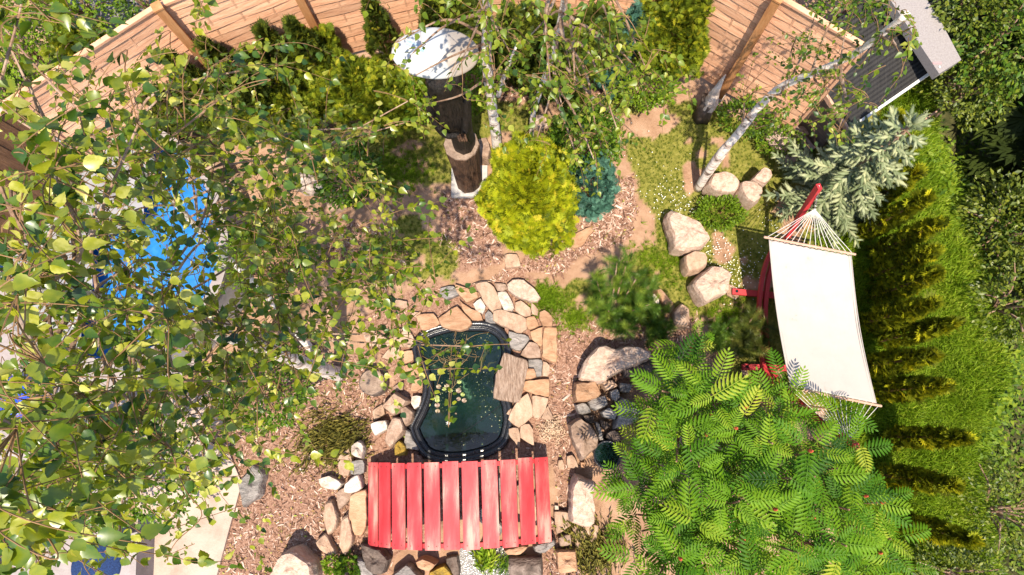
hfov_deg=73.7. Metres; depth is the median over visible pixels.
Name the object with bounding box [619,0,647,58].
conifer bush
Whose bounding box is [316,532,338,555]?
boulder
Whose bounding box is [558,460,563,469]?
flagstone
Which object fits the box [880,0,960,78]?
flat roof
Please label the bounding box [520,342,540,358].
flagstone
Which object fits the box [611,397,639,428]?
boulder
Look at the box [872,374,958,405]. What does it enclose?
columnar thuja
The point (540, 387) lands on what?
flagstone
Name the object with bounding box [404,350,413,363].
flagstone
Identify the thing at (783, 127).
leafy bush
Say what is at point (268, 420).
leafy bush
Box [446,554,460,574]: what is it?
boulder
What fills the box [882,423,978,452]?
columnar thuja
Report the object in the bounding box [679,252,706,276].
boulder
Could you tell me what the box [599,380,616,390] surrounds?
boulder
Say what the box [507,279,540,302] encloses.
flagstone
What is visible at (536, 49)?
columnar thuja
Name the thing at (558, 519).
flagstone
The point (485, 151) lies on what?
boulder
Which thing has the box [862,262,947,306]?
columnar thuja
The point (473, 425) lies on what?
cord
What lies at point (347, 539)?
boulder
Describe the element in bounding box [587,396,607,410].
boulder
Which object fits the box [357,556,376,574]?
boulder
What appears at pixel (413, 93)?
leafy bush
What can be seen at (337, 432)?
heather
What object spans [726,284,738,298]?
flagstone
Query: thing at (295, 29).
columnar thuja
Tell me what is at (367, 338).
flagstone
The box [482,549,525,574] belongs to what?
reed clump
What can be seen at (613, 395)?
boulder
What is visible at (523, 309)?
flagstone
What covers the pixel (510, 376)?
flagstone
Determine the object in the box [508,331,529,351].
flagstone
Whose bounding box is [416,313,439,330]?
flagstone
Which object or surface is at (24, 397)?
blue chair
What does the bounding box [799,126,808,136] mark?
boulder
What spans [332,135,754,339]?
grass clump
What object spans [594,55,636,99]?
conifer bush
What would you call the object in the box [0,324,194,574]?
pavement
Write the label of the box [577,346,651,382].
boulder
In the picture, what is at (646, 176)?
lawn grass
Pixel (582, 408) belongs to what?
boulder
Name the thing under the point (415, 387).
flagstone
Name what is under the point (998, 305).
leafy tree
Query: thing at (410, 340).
flagstone
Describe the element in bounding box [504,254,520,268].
flagstone
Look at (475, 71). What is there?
leafy bush
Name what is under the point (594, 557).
heather
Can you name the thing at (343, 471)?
flagstone
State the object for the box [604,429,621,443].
boulder
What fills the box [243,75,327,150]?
conifer bush
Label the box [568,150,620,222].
blue juniper
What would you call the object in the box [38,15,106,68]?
conifer bush
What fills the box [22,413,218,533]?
leafy bush
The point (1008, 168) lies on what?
forest conifer
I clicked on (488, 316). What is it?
flagstone
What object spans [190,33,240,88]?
columnar thuja
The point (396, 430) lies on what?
boulder
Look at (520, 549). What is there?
boulder
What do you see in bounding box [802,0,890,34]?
leafy tree
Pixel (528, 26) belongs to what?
conifer bush
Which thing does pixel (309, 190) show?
boulder
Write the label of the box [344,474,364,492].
boulder
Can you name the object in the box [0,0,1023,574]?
ground
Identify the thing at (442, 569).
boulder
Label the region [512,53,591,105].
conifer bush
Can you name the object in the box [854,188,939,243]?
columnar thuja
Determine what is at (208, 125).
conifer bush
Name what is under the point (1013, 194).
leafy tree
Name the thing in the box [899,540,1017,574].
leafy tree
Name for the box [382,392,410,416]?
boulder
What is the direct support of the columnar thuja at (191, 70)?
on the ground at (584, 266)
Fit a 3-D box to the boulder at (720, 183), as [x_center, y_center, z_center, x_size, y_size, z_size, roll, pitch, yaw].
[2.503,-1.211,8.182,0.401,0.431,0.271,0,79,1]
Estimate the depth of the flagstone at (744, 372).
7.88 m
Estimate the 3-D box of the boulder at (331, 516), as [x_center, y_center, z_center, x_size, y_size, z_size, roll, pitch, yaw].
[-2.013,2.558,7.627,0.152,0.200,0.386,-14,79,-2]
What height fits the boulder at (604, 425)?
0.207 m
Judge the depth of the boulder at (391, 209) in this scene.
8.26 m
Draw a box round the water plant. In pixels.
[423,331,488,387]
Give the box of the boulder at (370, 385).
[359,370,389,396]
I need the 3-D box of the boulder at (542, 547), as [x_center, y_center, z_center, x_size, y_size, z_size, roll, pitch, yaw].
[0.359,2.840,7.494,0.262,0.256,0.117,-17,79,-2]
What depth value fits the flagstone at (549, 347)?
7.93 m
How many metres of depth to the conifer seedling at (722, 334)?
7.69 m
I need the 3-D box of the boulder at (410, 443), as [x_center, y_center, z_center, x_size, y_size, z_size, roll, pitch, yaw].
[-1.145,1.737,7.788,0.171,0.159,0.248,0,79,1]
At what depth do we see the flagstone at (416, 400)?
7.81 m
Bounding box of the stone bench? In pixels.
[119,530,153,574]
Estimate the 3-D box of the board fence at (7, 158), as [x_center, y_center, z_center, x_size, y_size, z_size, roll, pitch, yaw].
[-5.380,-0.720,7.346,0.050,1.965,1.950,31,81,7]
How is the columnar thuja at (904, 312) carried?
on the ground at (584, 266)
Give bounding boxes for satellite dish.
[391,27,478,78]
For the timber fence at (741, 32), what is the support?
on the ground at (584, 266)
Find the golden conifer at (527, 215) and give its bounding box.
[473,129,581,259]
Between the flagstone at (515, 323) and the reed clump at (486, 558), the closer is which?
the reed clump at (486, 558)
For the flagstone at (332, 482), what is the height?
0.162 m
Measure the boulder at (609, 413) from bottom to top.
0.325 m
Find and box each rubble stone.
[479,506,481,521]
[497,475,500,492]
[499,521,501,535]
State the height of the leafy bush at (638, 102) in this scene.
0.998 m
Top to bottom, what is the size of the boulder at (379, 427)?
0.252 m
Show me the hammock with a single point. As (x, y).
(817, 315)
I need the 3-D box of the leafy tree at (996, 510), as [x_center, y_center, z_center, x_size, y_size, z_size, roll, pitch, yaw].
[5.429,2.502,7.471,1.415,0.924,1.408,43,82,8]
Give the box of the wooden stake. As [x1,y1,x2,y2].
[925,108,940,119]
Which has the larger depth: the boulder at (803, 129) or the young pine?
the boulder at (803, 129)
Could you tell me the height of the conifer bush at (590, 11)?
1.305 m
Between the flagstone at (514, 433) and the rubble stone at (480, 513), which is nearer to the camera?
the rubble stone at (480, 513)
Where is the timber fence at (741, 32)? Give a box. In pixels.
[2,0,866,154]
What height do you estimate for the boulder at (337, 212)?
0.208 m
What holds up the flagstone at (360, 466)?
on the ground at (584, 266)
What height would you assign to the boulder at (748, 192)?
0.386 m
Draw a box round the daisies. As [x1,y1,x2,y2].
[624,122,800,303]
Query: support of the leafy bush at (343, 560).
on the ground at (584, 266)
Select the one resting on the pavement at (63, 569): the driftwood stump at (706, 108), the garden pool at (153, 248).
the garden pool at (153, 248)
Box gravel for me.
[459,546,510,574]
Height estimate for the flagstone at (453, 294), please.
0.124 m
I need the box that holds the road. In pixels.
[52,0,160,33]
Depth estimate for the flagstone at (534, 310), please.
8.03 m
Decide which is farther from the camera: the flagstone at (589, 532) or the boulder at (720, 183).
the boulder at (720, 183)
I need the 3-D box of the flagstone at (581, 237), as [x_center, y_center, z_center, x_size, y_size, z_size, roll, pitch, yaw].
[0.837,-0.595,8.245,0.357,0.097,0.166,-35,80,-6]
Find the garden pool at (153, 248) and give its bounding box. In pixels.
[0,125,253,370]
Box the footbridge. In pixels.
[368,457,551,550]
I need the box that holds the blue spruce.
[760,104,933,252]
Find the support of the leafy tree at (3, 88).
on the ground at (584, 266)
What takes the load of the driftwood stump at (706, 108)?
on the ground at (584, 266)
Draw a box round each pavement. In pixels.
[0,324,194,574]
[134,435,240,574]
[135,391,226,437]
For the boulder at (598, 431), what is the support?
on the ground at (584, 266)
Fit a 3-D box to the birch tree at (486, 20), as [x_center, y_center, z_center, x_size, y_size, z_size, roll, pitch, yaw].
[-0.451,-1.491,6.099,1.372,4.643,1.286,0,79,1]
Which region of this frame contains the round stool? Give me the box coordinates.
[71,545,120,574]
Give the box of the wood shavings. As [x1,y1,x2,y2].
[536,405,569,451]
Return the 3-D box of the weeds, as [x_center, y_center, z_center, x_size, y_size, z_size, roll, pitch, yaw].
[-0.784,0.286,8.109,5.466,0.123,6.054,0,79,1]
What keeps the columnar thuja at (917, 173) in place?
on the ground at (584, 266)
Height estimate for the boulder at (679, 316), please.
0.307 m
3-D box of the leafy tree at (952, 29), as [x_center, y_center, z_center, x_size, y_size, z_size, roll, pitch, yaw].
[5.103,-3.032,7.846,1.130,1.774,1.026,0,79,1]
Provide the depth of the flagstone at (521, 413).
7.78 m
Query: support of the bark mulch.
on the ground at (584, 266)
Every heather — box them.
[272,412,376,493]
[288,383,387,478]
[537,510,642,574]
[561,515,590,542]
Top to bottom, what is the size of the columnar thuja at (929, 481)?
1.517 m
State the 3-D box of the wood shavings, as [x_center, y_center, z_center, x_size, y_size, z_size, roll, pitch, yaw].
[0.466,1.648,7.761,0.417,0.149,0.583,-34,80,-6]
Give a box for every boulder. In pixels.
[238,463,267,506]
[270,544,321,574]
[295,171,327,196]
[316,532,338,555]
[323,498,339,534]
[324,193,348,214]
[339,512,355,555]
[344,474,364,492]
[352,440,367,458]
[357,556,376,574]
[359,370,389,396]
[360,541,392,573]
[371,420,389,435]
[379,205,396,222]
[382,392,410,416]
[384,417,406,447]
[393,561,422,574]
[394,440,407,455]
[401,405,414,425]
[404,429,418,450]
[415,555,438,570]
[428,562,452,574]
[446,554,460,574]
[478,137,491,165]
[504,544,528,554]
[509,555,542,574]
[532,537,555,552]
[535,114,549,131]
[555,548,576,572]
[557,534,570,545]
[567,416,598,460]
[568,474,595,526]
[572,381,600,402]
[574,403,590,414]
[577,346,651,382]
[582,415,594,423]
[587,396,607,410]
[594,421,602,440]
[598,420,609,429]
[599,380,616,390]
[600,408,616,419]
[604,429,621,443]
[607,389,619,401]
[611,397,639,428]
[617,382,632,392]
[621,361,652,377]
[653,290,672,307]
[661,212,709,256]
[670,303,689,329]
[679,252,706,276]
[686,265,730,306]
[702,171,739,201]
[733,180,762,211]
[750,167,771,186]
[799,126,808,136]
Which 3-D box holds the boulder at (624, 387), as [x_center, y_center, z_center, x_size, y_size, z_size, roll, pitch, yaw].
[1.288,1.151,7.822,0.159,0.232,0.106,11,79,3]
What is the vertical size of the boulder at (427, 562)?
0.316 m
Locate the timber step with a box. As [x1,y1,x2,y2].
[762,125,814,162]
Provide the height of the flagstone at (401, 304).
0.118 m
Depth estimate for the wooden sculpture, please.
6.52 m
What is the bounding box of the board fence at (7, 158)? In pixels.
[0,108,80,245]
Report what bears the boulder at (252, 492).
on the ground at (584, 266)
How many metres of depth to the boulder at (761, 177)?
7.97 m
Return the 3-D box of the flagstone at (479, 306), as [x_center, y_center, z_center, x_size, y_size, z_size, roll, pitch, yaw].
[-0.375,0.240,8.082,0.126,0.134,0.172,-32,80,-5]
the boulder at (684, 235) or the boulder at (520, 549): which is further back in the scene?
the boulder at (684, 235)
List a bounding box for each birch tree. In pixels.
[0,0,511,574]
[362,0,539,155]
[501,0,696,196]
[693,0,921,192]
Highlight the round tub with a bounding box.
[593,440,621,469]
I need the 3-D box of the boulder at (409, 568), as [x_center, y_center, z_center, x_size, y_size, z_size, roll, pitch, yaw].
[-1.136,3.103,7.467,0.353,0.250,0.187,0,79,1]
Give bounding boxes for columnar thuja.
[159,47,218,118]
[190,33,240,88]
[221,60,280,120]
[234,41,291,113]
[249,17,302,81]
[281,13,329,87]
[358,0,399,70]
[417,0,448,28]
[491,2,525,90]
[527,7,567,87]
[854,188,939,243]
[856,160,929,214]
[859,289,946,334]
[862,106,908,133]
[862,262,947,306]
[864,214,952,262]
[864,241,945,284]
[865,344,945,379]
[872,314,968,349]
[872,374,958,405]
[876,460,966,498]
[877,131,925,174]
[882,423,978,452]
[893,510,988,553]
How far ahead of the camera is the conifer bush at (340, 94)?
7.73 m
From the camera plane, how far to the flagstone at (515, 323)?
7.99 m
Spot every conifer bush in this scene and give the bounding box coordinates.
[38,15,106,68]
[139,80,205,139]
[176,69,251,141]
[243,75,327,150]
[284,22,344,84]
[306,50,396,124]
[348,65,426,135]
[431,0,494,43]
[491,0,567,73]
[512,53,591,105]
[563,0,630,80]
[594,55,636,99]
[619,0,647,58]
[632,0,715,80]
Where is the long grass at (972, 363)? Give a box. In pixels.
[802,68,1020,574]
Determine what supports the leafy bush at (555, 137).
on the ground at (584, 266)
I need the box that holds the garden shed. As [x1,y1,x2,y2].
[798,0,1013,147]
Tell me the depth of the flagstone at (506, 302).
8.03 m
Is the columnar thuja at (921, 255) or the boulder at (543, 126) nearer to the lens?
the columnar thuja at (921, 255)
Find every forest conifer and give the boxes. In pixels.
[952,1,1023,115]
[956,45,1023,197]
[989,151,1023,263]
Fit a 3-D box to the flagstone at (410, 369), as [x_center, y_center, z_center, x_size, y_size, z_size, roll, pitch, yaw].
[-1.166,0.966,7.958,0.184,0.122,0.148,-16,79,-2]
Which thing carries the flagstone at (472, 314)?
on the ground at (584, 266)
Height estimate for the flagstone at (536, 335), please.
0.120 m
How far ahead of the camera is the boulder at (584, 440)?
7.50 m
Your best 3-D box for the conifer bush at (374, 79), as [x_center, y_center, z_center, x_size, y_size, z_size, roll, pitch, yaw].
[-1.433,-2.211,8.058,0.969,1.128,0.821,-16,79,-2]
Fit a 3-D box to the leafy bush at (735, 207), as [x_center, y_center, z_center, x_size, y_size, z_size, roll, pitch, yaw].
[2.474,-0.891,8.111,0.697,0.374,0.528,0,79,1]
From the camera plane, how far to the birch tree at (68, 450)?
2.59 m
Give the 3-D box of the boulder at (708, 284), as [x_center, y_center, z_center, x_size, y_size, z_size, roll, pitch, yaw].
[2.309,-0.036,7.956,0.504,0.422,0.368,-34,80,-6]
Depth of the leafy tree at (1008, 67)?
7.46 m
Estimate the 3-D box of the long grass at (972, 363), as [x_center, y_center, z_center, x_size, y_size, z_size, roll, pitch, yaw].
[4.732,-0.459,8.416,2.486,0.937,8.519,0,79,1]
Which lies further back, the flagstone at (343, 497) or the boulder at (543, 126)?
the boulder at (543, 126)
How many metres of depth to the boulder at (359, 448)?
7.62 m
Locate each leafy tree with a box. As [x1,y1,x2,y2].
[0,0,80,98]
[0,58,34,121]
[39,0,126,32]
[110,0,156,21]
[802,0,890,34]
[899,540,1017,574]
[912,34,1023,133]
[928,0,1023,59]
[936,0,1023,112]
[946,443,1023,574]
[955,166,1023,288]
[957,202,1023,293]
[967,245,1023,349]
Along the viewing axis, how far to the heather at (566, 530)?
7.51 m
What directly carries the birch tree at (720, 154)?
on the ground at (584, 266)
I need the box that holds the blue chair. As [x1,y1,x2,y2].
[0,375,31,417]
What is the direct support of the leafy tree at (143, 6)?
on the ground at (584, 266)
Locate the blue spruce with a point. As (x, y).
(847, 177)
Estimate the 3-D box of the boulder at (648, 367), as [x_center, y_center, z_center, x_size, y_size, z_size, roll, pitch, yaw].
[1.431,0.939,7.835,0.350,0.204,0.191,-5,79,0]
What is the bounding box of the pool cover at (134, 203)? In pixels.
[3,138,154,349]
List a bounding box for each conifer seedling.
[643,300,677,347]
[707,315,741,354]
[725,301,778,362]
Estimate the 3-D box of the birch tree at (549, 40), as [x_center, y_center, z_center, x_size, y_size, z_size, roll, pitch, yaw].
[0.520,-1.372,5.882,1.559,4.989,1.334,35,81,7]
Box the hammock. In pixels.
[763,186,881,436]
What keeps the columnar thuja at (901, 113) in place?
on the ground at (584, 266)
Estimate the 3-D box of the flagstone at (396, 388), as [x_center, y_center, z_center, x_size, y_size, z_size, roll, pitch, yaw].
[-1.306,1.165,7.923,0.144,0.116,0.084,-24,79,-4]
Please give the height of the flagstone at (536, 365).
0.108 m
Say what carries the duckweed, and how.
on the garden pond
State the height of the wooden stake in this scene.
0.036 m
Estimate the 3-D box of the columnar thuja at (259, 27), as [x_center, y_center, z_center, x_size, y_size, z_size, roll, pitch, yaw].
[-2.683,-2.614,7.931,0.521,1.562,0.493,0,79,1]
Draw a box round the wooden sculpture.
[423,75,487,198]
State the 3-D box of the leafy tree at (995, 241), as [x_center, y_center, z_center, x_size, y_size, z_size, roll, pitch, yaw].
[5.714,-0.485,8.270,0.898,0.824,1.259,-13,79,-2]
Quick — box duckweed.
[435,337,499,444]
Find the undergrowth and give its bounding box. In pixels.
[916,45,1023,574]
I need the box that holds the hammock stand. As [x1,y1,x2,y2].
[731,183,858,449]
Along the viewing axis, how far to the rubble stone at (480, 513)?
7.54 m
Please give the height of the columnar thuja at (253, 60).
1.716 m
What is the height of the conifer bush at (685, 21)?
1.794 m
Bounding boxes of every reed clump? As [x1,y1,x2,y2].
[468,547,504,574]
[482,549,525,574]
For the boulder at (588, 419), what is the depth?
7.71 m
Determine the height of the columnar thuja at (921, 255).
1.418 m
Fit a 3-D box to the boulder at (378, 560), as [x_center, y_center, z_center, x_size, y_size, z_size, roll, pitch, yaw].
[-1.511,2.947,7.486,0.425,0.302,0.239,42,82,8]
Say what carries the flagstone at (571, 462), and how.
on the ground at (584, 266)
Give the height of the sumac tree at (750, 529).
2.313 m
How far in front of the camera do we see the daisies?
8.15 m
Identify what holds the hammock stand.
on the lawn grass at (646, 176)
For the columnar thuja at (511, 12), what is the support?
on the ground at (584, 266)
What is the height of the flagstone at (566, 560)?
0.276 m
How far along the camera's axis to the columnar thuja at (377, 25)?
7.74 m
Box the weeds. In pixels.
[227,80,677,567]
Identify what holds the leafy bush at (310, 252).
on the ground at (584, 266)
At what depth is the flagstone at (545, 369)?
7.90 m
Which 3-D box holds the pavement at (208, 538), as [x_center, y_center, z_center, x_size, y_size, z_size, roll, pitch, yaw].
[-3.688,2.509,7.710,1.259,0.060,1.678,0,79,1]
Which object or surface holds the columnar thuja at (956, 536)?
on the ground at (584, 266)
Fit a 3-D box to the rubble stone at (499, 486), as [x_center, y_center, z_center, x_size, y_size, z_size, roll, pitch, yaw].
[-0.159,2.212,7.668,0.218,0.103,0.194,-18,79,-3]
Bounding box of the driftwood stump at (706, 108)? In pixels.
[692,74,725,124]
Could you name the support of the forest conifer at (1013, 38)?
on the ground at (584, 266)
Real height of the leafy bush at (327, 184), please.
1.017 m
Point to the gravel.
(466, 560)
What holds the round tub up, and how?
on the ground at (584, 266)
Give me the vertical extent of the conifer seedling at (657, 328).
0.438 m
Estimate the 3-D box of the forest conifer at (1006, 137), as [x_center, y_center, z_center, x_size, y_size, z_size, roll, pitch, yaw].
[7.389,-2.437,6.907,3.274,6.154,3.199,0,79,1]
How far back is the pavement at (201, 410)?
7.88 m
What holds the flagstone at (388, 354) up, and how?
on the ground at (584, 266)
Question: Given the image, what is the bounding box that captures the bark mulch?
[214,77,706,574]
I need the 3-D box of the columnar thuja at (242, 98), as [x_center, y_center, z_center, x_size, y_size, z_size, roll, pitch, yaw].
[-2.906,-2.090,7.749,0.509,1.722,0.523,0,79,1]
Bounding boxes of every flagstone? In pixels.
[319,475,343,489]
[336,488,355,508]
[338,448,353,475]
[349,488,367,535]
[350,459,366,474]
[363,331,391,347]
[372,404,385,420]
[382,346,400,359]
[391,329,414,347]
[393,382,403,390]
[395,300,408,309]
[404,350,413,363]
[404,364,418,375]
[411,379,422,391]
[411,395,421,408]
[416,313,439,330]
[438,306,472,331]
[439,286,458,299]
[455,284,477,302]
[460,301,482,320]
[473,298,485,314]
[475,282,501,312]
[485,310,495,323]
[493,309,526,333]
[493,353,528,402]
[495,283,507,291]
[498,291,513,311]
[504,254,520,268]
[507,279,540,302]
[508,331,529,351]
[508,393,532,426]
[508,427,519,447]
[515,300,530,317]
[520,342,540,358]
[520,424,533,444]
[523,379,549,396]
[525,369,535,379]
[526,316,538,330]
[528,359,542,376]
[530,327,542,346]
[531,303,537,315]
[532,395,548,418]
[539,310,552,326]
[541,406,553,419]
[542,327,556,363]
[542,361,549,376]
[554,510,570,533]
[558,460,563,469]
[566,454,577,467]
[571,227,593,248]
[572,524,598,552]
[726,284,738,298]
[740,370,747,376]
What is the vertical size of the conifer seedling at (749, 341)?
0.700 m
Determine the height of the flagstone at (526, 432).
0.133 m
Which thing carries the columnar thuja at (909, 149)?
on the ground at (584, 266)
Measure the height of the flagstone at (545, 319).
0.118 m
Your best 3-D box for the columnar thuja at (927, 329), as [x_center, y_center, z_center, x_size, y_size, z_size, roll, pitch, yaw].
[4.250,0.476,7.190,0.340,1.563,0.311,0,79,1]
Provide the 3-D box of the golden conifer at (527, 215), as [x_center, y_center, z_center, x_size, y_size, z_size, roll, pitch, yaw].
[0.216,-1.100,7.551,1.281,1.628,1.431,16,79,4]
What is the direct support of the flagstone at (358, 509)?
on the ground at (584, 266)
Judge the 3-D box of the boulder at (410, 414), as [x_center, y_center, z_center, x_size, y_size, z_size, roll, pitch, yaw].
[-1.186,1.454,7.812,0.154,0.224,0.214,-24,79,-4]
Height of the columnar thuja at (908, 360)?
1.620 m
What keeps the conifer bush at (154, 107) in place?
on the ground at (584, 266)
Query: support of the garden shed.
on the ground at (584, 266)
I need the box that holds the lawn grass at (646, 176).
[330,91,873,513]
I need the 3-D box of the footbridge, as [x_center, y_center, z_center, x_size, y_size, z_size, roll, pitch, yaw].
[-0.596,2.322,7.380,2.012,0.583,0.896,-2,79,1]
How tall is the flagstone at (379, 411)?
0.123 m
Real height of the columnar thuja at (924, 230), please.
1.555 m
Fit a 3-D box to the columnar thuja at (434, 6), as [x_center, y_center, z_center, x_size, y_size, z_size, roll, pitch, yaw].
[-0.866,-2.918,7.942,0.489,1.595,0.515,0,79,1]
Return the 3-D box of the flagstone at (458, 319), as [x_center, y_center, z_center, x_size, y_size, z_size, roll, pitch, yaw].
[-0.668,0.409,8.051,0.323,0.142,0.310,-37,80,-6]
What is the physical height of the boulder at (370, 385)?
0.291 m
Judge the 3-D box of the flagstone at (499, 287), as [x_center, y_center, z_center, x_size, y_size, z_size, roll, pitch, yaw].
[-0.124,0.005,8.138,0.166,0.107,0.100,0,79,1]
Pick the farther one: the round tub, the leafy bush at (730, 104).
the leafy bush at (730, 104)
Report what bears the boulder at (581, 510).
on the ground at (584, 266)
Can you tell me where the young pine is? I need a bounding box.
[583,243,662,340]
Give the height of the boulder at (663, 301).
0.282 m
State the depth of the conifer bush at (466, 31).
7.80 m
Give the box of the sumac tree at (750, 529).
[590,319,938,574]
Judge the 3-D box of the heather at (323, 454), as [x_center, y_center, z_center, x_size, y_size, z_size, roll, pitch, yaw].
[-2.122,1.848,7.731,1.192,0.143,0.937,0,79,1]
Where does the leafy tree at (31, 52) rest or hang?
on the ground at (584, 266)
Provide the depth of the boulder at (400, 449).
7.63 m
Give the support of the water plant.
in the garden pond
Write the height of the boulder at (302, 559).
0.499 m
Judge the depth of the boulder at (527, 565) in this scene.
7.32 m
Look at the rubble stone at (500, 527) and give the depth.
7.55 m
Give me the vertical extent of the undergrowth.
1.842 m
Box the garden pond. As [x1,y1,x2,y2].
[408,320,512,462]
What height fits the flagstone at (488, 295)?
0.140 m
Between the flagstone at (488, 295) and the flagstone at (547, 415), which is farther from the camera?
the flagstone at (488, 295)
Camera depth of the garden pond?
7.96 m
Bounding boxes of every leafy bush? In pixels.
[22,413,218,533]
[205,339,317,435]
[210,218,316,308]
[312,140,384,209]
[320,552,341,574]
[333,550,360,574]
[395,74,428,129]
[463,59,494,120]
[547,96,625,176]
[613,57,681,114]
[691,194,748,233]
[714,95,782,140]
[754,120,806,157]
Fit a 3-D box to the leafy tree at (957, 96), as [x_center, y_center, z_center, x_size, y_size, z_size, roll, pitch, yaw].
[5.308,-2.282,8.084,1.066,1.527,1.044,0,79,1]
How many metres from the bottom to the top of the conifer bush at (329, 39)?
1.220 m
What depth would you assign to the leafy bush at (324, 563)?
7.38 m
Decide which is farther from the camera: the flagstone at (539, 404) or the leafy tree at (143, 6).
the leafy tree at (143, 6)
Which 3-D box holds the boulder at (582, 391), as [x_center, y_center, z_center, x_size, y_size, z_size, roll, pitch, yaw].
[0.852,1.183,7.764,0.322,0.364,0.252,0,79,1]
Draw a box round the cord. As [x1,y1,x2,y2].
[444,404,501,444]
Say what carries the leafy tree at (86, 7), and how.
on the ground at (584, 266)
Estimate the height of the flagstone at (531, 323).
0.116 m

